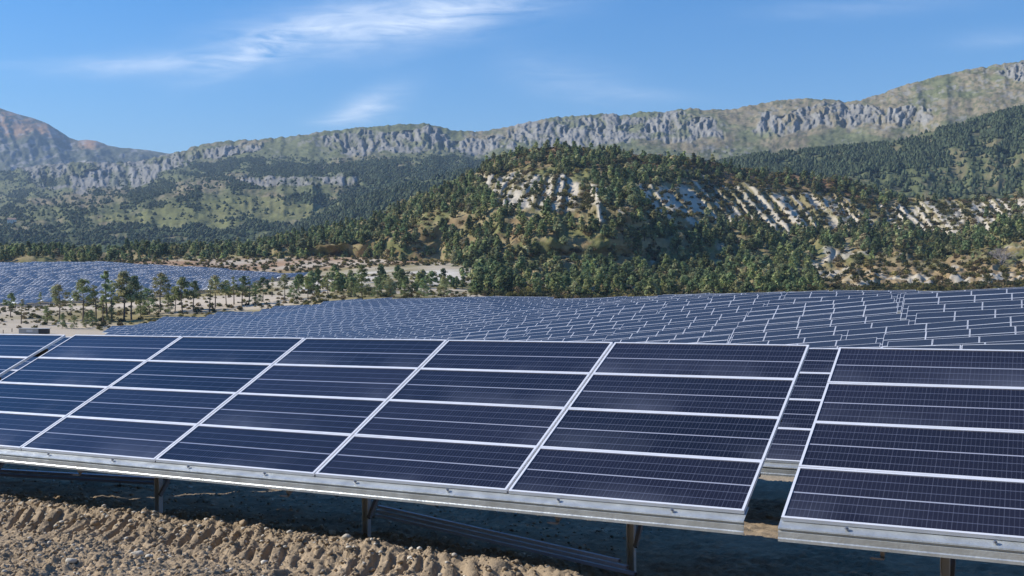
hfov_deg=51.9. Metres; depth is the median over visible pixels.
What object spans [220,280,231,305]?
pine tree
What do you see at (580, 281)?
pine tree
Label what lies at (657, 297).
solar table
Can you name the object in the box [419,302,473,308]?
solar table
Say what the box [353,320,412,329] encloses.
solar table
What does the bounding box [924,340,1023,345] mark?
solar table
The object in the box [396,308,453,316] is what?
solar table
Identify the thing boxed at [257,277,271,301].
pine tree
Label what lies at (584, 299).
solar table
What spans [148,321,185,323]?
solar table
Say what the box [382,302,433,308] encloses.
solar table
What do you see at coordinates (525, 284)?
pine tree
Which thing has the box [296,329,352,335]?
solar table
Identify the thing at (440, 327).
solar table
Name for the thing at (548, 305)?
solar table
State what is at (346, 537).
stone
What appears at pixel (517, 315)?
solar table
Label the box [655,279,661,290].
pine tree
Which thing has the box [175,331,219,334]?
solar table
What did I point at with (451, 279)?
oak tree
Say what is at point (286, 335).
solar table
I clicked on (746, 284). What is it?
oak tree
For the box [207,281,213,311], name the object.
pine tree
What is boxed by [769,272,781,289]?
pine tree
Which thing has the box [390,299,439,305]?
solar table
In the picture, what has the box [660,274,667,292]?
pine tree
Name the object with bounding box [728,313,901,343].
solar table
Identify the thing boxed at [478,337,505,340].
solar table
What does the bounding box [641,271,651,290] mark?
pine tree
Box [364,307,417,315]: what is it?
solar table
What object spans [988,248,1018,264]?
bare shrub
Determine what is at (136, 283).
pine tree
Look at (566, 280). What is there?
oak tree
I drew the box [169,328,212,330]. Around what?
solar table
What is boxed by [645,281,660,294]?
oak tree
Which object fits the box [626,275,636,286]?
pine tree
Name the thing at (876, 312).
solar table
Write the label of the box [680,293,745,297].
solar table
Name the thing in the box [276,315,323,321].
solar table
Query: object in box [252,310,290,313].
solar table
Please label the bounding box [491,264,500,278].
pine tree
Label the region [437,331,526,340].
solar table
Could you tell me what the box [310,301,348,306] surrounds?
solar table
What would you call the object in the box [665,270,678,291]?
pine tree
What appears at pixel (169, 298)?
pine tree
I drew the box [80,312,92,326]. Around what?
pine tree
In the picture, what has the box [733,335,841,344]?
solar table
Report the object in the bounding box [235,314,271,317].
solar table
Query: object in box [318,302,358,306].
solar table
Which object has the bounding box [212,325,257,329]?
solar table
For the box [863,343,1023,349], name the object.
solar table
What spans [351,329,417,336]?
solar table
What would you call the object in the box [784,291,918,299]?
solar table
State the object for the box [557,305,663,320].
solar table
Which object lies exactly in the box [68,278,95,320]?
pine tree
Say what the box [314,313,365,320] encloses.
solar table
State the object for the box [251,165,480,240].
spur forest
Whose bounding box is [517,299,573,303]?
solar table
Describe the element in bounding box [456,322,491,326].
solar table
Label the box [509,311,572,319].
solar table
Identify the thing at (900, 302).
solar table
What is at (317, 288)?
pine tree
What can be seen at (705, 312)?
solar table
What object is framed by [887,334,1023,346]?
solar table
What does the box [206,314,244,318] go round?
solar table
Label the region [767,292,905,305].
solar table
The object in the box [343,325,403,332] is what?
solar table
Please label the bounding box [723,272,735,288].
pine tree
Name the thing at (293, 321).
solar table
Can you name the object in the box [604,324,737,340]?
solar table
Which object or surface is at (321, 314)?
solar table
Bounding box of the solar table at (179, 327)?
[149,326,189,328]
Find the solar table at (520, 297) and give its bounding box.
[491,297,546,298]
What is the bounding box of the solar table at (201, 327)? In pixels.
[180,326,222,329]
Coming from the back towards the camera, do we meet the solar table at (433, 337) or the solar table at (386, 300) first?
the solar table at (386, 300)
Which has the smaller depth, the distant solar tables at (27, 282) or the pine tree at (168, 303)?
the pine tree at (168, 303)
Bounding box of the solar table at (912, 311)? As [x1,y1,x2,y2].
[906,300,1023,324]
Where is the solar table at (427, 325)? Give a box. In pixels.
[372,323,437,331]
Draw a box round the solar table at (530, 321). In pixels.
[504,316,559,325]
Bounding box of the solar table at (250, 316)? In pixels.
[234,314,272,318]
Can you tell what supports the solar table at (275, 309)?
on the ground
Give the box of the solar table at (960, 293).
[900,288,1023,312]
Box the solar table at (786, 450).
[761,348,838,476]
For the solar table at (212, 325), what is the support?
on the ground
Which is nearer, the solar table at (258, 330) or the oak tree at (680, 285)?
the solar table at (258, 330)
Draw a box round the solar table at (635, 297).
[617,296,656,299]
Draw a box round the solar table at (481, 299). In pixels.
[435,298,488,302]
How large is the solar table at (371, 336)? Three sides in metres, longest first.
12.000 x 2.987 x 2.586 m
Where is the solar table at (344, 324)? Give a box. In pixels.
[319,320,372,327]
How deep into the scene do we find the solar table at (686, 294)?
137.79 m
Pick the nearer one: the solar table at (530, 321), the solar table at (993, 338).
the solar table at (993, 338)
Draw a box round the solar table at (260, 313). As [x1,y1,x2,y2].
[244,312,277,315]
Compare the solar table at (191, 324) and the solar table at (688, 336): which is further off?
the solar table at (191, 324)
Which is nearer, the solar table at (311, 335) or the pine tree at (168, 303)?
the solar table at (311, 335)
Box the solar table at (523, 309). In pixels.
[480,306,547,314]
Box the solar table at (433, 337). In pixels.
[414,335,450,338]
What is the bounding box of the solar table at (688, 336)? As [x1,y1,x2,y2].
[598,329,733,343]
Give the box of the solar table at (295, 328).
[268,326,318,330]
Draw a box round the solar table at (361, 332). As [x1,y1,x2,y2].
[312,330,371,336]
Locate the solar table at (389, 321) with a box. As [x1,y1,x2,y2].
[364,317,421,324]
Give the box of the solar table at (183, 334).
[162,334,207,335]
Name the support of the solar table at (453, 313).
on the ground
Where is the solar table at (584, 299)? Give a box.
[553,296,621,302]
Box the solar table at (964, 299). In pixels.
[901,293,1023,319]
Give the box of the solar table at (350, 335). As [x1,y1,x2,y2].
[309,333,360,337]
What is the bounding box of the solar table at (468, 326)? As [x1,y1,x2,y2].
[446,324,489,329]
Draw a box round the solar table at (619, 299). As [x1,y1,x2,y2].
[549,298,622,306]
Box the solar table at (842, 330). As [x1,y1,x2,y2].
[730,320,908,343]
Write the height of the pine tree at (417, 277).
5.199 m
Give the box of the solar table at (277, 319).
[243,317,286,322]
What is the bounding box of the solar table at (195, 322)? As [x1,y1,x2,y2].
[176,321,214,323]
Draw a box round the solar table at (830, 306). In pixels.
[748,298,894,315]
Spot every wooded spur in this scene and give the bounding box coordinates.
[340,176,456,219]
[778,110,1023,199]
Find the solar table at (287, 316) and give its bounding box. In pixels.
[254,314,296,319]
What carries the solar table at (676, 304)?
on the ground
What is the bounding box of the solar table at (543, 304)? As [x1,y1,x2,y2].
[485,302,550,310]
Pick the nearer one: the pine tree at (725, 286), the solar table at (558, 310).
the solar table at (558, 310)
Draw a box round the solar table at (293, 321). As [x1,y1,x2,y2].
[267,318,315,324]
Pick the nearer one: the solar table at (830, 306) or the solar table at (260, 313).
the solar table at (830, 306)
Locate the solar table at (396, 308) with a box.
[373,304,425,311]
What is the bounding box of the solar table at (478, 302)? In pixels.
[475,299,534,303]
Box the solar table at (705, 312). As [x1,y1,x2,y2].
[639,303,764,321]
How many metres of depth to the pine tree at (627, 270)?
366.79 m
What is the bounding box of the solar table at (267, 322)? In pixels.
[233,320,276,324]
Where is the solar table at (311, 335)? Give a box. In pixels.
[286,332,342,337]
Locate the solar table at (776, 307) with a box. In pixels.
[750,295,891,311]
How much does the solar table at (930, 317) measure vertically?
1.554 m
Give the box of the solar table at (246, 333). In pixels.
[209,332,256,336]
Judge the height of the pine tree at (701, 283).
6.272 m
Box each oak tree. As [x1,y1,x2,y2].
[328,281,334,291]
[344,276,357,290]
[381,277,395,290]
[410,282,417,290]
[414,269,427,283]
[446,275,456,287]
[467,279,483,292]
[562,275,570,285]
[568,281,581,294]
[634,286,641,291]
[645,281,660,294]
[677,282,684,290]
[688,272,699,279]
[688,279,697,290]
[701,285,712,292]
[729,279,744,292]
[743,282,751,291]
[764,282,780,291]
[781,279,791,288]
[785,281,797,291]
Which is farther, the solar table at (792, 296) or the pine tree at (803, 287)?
the pine tree at (803, 287)
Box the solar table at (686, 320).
[620,312,747,328]
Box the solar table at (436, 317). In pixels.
[412,312,475,321]
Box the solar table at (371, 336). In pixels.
[345,334,382,338]
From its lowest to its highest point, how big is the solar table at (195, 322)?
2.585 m
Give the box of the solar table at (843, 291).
[787,290,915,293]
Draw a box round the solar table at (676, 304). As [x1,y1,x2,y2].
[665,293,781,307]
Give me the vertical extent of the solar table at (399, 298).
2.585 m
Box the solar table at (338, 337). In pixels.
[326,336,349,337]
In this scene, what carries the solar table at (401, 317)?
on the ground
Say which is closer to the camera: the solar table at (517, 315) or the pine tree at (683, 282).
the solar table at (517, 315)
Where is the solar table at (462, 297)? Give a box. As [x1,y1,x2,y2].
[441,296,493,300]
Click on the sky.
(164, 76)
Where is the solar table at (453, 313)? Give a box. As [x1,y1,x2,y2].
[423,309,483,317]
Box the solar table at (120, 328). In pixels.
[102,326,149,332]
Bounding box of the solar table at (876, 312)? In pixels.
[737,308,897,327]
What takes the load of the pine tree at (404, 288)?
on the ground
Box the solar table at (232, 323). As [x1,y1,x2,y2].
[202,321,242,324]
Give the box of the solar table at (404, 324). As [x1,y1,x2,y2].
[354,322,413,329]
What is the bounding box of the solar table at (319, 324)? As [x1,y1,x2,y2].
[290,321,341,327]
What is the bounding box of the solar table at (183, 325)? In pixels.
[162,324,200,326]
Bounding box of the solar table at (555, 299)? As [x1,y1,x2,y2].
[529,298,589,301]
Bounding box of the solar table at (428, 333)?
[408,331,449,336]
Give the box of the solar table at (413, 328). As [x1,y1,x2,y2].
[362,326,426,333]
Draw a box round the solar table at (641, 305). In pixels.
[602,297,708,311]
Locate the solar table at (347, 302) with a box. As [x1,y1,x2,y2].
[325,300,367,305]
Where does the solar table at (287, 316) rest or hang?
on the ground
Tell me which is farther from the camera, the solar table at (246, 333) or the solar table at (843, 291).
the solar table at (246, 333)
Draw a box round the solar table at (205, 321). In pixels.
[185,320,223,322]
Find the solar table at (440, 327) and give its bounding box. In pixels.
[418,321,490,330]
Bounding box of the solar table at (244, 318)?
[224,316,264,320]
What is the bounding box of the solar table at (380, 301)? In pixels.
[359,299,405,304]
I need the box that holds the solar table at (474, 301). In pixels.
[426,300,480,305]
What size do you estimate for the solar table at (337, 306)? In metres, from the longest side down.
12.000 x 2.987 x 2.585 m
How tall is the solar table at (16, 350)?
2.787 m
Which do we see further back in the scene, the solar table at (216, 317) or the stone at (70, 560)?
the solar table at (216, 317)
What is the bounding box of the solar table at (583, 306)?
[571,302,613,308]
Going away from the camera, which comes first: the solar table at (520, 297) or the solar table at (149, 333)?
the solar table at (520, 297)
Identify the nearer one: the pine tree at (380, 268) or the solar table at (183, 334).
the solar table at (183, 334)
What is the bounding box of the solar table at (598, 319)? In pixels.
[547,311,657,327]
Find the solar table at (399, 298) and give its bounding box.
[376,298,414,299]
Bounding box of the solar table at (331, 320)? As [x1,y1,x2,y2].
[305,317,355,323]
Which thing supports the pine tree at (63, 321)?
on the ground
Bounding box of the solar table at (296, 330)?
[257,329,308,333]
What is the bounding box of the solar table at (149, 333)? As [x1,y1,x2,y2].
[130,332,173,334]
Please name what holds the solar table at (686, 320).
on the ground
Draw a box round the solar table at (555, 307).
[542,300,616,309]
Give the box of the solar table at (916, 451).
[778,347,1023,575]
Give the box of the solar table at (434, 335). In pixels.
[416,331,461,337]
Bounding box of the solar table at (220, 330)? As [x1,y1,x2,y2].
[197,328,242,332]
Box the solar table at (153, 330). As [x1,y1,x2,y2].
[127,328,168,331]
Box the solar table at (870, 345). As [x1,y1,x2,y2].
[816,343,880,347]
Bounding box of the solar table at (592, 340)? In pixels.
[578,339,603,341]
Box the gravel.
[0,464,661,575]
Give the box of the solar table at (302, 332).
[295,327,353,335]
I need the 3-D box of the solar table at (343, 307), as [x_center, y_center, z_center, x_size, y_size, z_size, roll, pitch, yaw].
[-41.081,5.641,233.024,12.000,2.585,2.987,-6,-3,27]
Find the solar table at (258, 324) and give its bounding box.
[222,323,266,327]
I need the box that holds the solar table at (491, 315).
[471,309,540,318]
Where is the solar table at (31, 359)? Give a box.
[1,337,70,379]
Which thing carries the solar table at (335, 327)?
on the ground
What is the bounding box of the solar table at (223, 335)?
[199,334,245,336]
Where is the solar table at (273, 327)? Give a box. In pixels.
[243,325,290,330]
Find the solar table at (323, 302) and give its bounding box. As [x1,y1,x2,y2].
[321,299,360,303]
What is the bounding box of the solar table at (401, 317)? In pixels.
[373,313,430,321]
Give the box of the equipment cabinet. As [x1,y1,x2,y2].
[17,328,50,333]
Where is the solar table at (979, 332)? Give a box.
[882,325,1023,346]
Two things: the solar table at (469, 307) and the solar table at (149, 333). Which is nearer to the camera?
the solar table at (469, 307)
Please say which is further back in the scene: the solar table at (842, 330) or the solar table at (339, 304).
the solar table at (339, 304)
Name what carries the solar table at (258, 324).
on the ground
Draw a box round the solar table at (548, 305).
[544,297,614,306]
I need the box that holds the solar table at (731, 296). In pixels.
[712,290,828,300]
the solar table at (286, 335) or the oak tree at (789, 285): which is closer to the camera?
the solar table at (286, 335)
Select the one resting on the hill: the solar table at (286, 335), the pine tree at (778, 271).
the pine tree at (778, 271)
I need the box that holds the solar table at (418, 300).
[400,298,441,301]
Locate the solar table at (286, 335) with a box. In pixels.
[244,334,295,336]
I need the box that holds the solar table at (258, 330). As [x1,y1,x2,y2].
[220,329,267,333]
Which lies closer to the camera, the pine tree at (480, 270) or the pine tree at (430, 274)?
the pine tree at (430, 274)
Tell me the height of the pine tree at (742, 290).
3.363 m
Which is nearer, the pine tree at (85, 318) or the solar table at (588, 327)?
the solar table at (588, 327)
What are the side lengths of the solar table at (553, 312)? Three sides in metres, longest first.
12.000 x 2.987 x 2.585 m
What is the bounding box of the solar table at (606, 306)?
[580,298,675,310]
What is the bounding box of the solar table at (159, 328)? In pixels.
[139,327,178,330]
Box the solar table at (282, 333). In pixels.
[246,332,297,335]
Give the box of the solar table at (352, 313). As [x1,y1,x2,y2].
[323,310,373,317]
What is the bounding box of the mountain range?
[0,60,1023,251]
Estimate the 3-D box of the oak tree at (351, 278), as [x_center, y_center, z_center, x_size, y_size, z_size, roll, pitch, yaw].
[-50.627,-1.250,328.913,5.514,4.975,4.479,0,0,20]
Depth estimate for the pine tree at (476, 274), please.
326.62 m
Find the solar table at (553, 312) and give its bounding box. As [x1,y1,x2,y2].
[526,309,580,315]
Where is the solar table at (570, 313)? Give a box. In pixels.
[538,308,603,317]
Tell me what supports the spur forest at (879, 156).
on the wooded spur at (987, 176)
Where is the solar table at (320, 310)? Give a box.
[297,308,342,314]
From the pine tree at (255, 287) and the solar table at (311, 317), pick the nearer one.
the solar table at (311, 317)
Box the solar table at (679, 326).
[613,318,743,334]
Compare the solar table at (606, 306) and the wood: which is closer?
the solar table at (606, 306)
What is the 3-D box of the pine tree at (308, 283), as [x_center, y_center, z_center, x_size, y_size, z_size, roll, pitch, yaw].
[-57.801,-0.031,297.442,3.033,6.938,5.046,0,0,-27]
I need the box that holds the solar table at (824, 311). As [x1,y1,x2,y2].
[744,302,897,323]
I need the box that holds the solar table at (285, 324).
[258,322,304,327]
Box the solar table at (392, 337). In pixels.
[373,335,408,338]
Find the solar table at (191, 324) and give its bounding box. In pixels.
[172,323,210,324]
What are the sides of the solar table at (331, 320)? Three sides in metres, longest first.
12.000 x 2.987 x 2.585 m
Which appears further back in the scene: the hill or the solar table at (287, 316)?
the hill
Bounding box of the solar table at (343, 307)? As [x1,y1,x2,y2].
[308,305,351,310]
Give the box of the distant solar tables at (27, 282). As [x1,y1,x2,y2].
[0,261,308,306]
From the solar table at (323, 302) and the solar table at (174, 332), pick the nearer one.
the solar table at (174, 332)
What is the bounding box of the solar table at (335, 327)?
[309,324,363,330]
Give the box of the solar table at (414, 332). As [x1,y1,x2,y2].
[383,328,446,335]
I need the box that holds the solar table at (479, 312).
[476,305,542,314]
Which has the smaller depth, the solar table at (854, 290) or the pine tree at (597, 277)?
the solar table at (854, 290)
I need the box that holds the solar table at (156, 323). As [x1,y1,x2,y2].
[139,323,174,323]
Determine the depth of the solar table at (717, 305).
103.06 m
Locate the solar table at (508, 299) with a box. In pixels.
[483,298,539,300]
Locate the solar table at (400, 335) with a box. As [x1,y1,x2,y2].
[372,332,427,338]
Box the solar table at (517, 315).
[500,309,565,317]
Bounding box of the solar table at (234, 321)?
[211,319,252,323]
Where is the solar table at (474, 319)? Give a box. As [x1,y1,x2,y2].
[439,315,507,323]
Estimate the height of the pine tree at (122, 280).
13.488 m
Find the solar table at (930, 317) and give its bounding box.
[915,308,1023,328]
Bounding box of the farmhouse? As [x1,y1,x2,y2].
[7,218,16,223]
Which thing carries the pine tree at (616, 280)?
on the hill
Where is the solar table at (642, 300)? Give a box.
[598,295,690,305]
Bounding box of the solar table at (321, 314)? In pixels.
[286,312,333,318]
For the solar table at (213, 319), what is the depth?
254.53 m
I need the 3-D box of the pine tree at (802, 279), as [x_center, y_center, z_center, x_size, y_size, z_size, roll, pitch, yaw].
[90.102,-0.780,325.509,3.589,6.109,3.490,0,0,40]
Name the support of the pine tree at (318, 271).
on the ground
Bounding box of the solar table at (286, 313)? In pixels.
[266,311,305,315]
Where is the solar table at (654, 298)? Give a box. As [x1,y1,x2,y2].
[614,293,705,302]
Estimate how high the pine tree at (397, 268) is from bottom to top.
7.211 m
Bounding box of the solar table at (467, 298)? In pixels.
[443,297,495,300]
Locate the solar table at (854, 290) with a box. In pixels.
[833,290,919,291]
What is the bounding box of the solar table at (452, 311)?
[431,306,491,314]
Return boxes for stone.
[65,558,76,562]
[130,550,143,556]
[342,534,350,540]
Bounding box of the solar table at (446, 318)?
[414,314,478,322]
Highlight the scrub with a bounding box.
[0,146,1023,330]
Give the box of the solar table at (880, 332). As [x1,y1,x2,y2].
[846,315,1023,346]
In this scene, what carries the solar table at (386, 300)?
on the ground
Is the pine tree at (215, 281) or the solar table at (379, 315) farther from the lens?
the pine tree at (215, 281)
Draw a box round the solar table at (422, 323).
[405,317,470,325]
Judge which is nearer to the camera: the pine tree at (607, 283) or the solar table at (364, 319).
the solar table at (364, 319)
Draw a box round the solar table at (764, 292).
[746,292,782,293]
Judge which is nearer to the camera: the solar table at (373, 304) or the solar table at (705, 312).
the solar table at (705, 312)
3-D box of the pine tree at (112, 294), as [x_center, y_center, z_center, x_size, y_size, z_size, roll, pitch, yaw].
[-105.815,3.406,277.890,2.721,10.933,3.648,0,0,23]
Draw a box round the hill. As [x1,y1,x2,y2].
[0,147,1023,290]
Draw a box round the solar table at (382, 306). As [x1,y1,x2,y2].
[343,304,390,310]
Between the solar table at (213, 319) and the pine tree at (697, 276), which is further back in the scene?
the pine tree at (697, 276)
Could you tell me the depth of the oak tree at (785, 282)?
338.58 m
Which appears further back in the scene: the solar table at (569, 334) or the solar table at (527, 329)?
the solar table at (527, 329)
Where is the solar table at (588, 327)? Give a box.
[526,319,639,335]
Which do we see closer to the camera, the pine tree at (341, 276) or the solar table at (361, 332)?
the solar table at (361, 332)
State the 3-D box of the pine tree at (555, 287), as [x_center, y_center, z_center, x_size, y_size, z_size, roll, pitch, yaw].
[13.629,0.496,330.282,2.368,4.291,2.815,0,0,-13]
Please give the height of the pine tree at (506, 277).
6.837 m
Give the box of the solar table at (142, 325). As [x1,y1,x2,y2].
[124,325,160,326]
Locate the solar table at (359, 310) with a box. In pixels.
[334,307,381,313]
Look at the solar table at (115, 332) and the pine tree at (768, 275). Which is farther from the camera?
the pine tree at (768, 275)
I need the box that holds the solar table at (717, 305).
[658,296,779,313]
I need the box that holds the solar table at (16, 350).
[0,334,65,379]
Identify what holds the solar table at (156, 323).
on the ground
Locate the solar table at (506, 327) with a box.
[461,322,550,332]
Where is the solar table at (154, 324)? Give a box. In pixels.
[136,324,171,325]
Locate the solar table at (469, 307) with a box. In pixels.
[454,303,514,309]
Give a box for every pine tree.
[2,293,17,315]
[18,299,25,323]
[41,305,52,321]
[50,284,71,319]
[57,314,67,327]
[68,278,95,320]
[69,314,77,328]
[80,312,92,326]
[86,310,98,326]
[89,285,99,320]
[97,292,106,320]
[99,270,110,319]
[104,305,117,321]
[105,280,117,319]
[111,270,145,317]
[121,276,143,319]
[134,290,150,316]
[138,287,159,311]
[149,273,173,311]
[158,292,174,311]
[165,286,183,312]
[169,276,193,311]
[186,281,200,310]
[205,274,224,307]
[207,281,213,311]
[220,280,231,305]
[230,276,238,304]
[233,275,247,304]
[245,276,252,303]
[248,282,263,302]
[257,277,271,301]
[277,274,291,299]
[286,280,300,297]
[294,274,303,291]
[301,276,312,299]
[307,271,316,282]
[314,268,322,285]
[314,284,320,292]
[321,276,326,287]
[324,272,330,294]
[329,265,338,280]
[331,272,343,292]
[333,272,345,292]
[333,280,341,290]
[346,270,355,282]
[346,282,355,295]
[352,264,371,296]
[370,277,384,295]
[375,264,385,280]
[380,279,397,296]
[393,265,401,284]
[396,269,406,290]
[399,280,409,295]
[414,272,419,284]
[415,273,425,287]
[417,278,431,296]
[424,270,437,289]
[436,275,450,294]
[437,268,447,283]
[454,276,459,285]
[458,276,465,288]
[469,272,482,291]
[472,262,482,274]
[473,275,483,290]
[476,267,484,287]
[481,266,489,276]
[483,273,492,290]
[486,282,492,290]
[489,260,501,272]
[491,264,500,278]
[491,279,501,289]
[494,276,504,291]
[495,267,505,278]
[502,274,514,291]
[504,269,513,280]
[513,274,524,288]
[522,277,526,288]
[531,272,542,285]
[533,277,542,287]
[534,285,541,292]
[545,273,550,284]
[548,272,563,290]
[553,283,557,292]
[556,272,566,288]
[562,270,570,282]
[572,271,580,280]
[575,274,583,290]
[580,275,594,293]
[593,267,607,286]
[594,274,603,284]
[594,284,602,295]
[602,277,613,294]
[608,265,616,280]
[608,270,616,285]
[611,274,621,290]
[617,265,626,281]
[620,268,630,284]
[621,261,631,278]
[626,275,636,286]
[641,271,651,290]
[644,277,658,294]
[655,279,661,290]
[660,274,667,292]
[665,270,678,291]
[680,275,687,290]
[694,273,700,287]
[698,276,709,289]
[699,275,710,291]
[707,272,718,291]
[714,279,722,292]
[718,271,726,290]
[718,275,729,292]
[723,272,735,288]
[738,286,745,292]
[751,273,764,291]
[764,272,772,282]
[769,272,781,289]
[776,270,784,286]
[780,264,788,274]
[782,269,796,285]
[790,270,800,283]
[798,276,807,287]
[800,285,806,291]
[804,272,812,284]
[812,274,820,286]
[818,280,826,290]
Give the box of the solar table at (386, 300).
[368,299,406,301]
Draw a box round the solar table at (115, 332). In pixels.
[105,329,152,334]
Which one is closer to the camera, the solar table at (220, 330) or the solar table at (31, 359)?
the solar table at (31, 359)
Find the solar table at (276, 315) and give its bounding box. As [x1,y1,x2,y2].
[255,313,296,318]
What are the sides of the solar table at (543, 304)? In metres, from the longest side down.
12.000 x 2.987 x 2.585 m
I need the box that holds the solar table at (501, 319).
[491,315,525,321]
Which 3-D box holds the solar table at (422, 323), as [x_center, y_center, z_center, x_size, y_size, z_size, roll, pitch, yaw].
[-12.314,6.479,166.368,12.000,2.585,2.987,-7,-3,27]
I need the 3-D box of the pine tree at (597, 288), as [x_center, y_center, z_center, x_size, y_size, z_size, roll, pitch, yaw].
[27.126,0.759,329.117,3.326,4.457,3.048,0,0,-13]
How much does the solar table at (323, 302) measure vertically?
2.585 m
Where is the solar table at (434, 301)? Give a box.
[391,299,441,305]
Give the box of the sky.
[0,0,1023,153]
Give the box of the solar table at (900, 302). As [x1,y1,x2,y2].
[897,287,1023,312]
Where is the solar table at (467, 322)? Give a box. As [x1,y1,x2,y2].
[428,319,492,327]
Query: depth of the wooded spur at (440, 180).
1339.48 m
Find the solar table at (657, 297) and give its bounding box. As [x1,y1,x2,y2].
[621,293,709,300]
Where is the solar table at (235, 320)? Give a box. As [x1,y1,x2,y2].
[215,318,254,321]
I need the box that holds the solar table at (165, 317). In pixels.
[157,316,197,320]
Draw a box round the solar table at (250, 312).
[215,311,253,314]
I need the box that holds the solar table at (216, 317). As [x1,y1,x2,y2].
[197,316,235,318]
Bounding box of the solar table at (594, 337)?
[535,334,611,340]
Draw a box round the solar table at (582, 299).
[560,296,626,300]
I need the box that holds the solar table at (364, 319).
[342,315,395,322]
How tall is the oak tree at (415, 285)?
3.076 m
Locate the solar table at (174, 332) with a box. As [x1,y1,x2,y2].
[154,331,196,333]
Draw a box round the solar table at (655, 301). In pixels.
[636,293,741,304]
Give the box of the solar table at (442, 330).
[428,325,488,332]
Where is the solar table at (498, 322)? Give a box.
[490,317,537,324]
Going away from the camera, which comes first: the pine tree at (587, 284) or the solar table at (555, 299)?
the solar table at (555, 299)
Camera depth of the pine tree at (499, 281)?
323.96 m
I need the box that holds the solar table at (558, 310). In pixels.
[535,306,594,313]
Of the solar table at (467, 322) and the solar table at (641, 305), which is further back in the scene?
the solar table at (467, 322)
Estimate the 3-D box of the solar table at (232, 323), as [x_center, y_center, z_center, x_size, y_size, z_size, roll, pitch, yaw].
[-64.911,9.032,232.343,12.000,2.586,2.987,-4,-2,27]
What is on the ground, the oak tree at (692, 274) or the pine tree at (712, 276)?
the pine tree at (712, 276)
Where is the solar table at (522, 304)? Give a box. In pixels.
[493,301,556,307]
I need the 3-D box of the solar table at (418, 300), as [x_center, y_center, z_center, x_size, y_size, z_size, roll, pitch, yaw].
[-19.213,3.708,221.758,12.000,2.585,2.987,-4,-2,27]
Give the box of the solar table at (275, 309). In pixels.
[260,308,298,310]
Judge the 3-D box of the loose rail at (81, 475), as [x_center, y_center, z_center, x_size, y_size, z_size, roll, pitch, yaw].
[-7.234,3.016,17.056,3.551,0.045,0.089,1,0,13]
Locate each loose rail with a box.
[0,469,165,480]
[0,473,153,484]
[375,514,636,575]
[376,509,628,568]
[377,505,620,561]
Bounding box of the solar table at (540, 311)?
[509,307,570,314]
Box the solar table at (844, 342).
[790,337,876,347]
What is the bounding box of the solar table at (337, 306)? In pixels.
[316,303,359,308]
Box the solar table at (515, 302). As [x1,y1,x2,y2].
[467,300,528,306]
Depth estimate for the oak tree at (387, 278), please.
322.88 m
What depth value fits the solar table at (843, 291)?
101.94 m
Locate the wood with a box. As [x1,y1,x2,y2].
[0,137,1023,283]
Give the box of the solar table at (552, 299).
[536,298,576,299]
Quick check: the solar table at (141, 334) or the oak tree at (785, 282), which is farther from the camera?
the oak tree at (785, 282)
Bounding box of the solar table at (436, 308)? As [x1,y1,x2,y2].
[410,304,467,312]
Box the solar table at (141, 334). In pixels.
[118,333,162,335]
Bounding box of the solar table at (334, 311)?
[296,309,342,315]
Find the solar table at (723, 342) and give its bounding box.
[698,340,728,343]
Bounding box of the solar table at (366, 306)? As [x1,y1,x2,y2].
[342,303,390,310]
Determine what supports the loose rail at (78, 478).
on the gravel
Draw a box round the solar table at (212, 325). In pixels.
[191,324,231,327]
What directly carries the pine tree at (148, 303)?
on the ground
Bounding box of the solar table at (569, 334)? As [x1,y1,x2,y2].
[507,328,619,340]
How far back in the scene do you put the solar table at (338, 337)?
162.18 m
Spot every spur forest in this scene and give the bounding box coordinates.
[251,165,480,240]
[712,104,1023,198]
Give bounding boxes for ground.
[0,253,1023,575]
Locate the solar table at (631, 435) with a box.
[0,335,809,571]
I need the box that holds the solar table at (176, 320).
[158,319,194,322]
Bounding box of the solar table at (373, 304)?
[352,301,398,306]
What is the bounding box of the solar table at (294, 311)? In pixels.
[275,308,315,313]
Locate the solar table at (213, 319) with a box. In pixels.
[194,318,232,320]
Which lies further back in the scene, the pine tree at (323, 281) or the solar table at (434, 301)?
the pine tree at (323, 281)
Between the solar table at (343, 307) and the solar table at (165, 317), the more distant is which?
the solar table at (165, 317)
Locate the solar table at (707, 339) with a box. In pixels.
[648,335,729,342]
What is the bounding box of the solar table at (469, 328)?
[450,324,504,331]
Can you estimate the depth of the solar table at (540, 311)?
154.87 m
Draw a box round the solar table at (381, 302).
[360,300,405,304]
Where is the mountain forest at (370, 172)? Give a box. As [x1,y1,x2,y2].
[0,148,737,249]
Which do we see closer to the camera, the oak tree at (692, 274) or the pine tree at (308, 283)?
the pine tree at (308, 283)
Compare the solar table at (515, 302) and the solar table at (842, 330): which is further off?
the solar table at (515, 302)
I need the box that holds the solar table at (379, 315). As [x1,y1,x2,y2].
[356,310,410,318]
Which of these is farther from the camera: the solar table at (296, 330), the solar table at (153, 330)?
the solar table at (153, 330)
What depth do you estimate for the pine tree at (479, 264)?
361.67 m
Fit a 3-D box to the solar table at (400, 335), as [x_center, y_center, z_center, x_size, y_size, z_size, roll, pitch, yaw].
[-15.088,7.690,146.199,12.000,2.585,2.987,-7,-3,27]
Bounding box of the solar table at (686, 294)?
[657,293,742,296]
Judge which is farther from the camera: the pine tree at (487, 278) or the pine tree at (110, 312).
the pine tree at (487, 278)
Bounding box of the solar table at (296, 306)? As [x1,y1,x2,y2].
[271,305,310,308]
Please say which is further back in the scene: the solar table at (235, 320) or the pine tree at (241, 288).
the pine tree at (241, 288)
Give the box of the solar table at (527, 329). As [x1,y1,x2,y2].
[449,325,547,337]
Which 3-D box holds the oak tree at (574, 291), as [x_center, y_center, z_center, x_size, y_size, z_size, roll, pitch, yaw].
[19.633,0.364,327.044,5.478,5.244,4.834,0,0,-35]

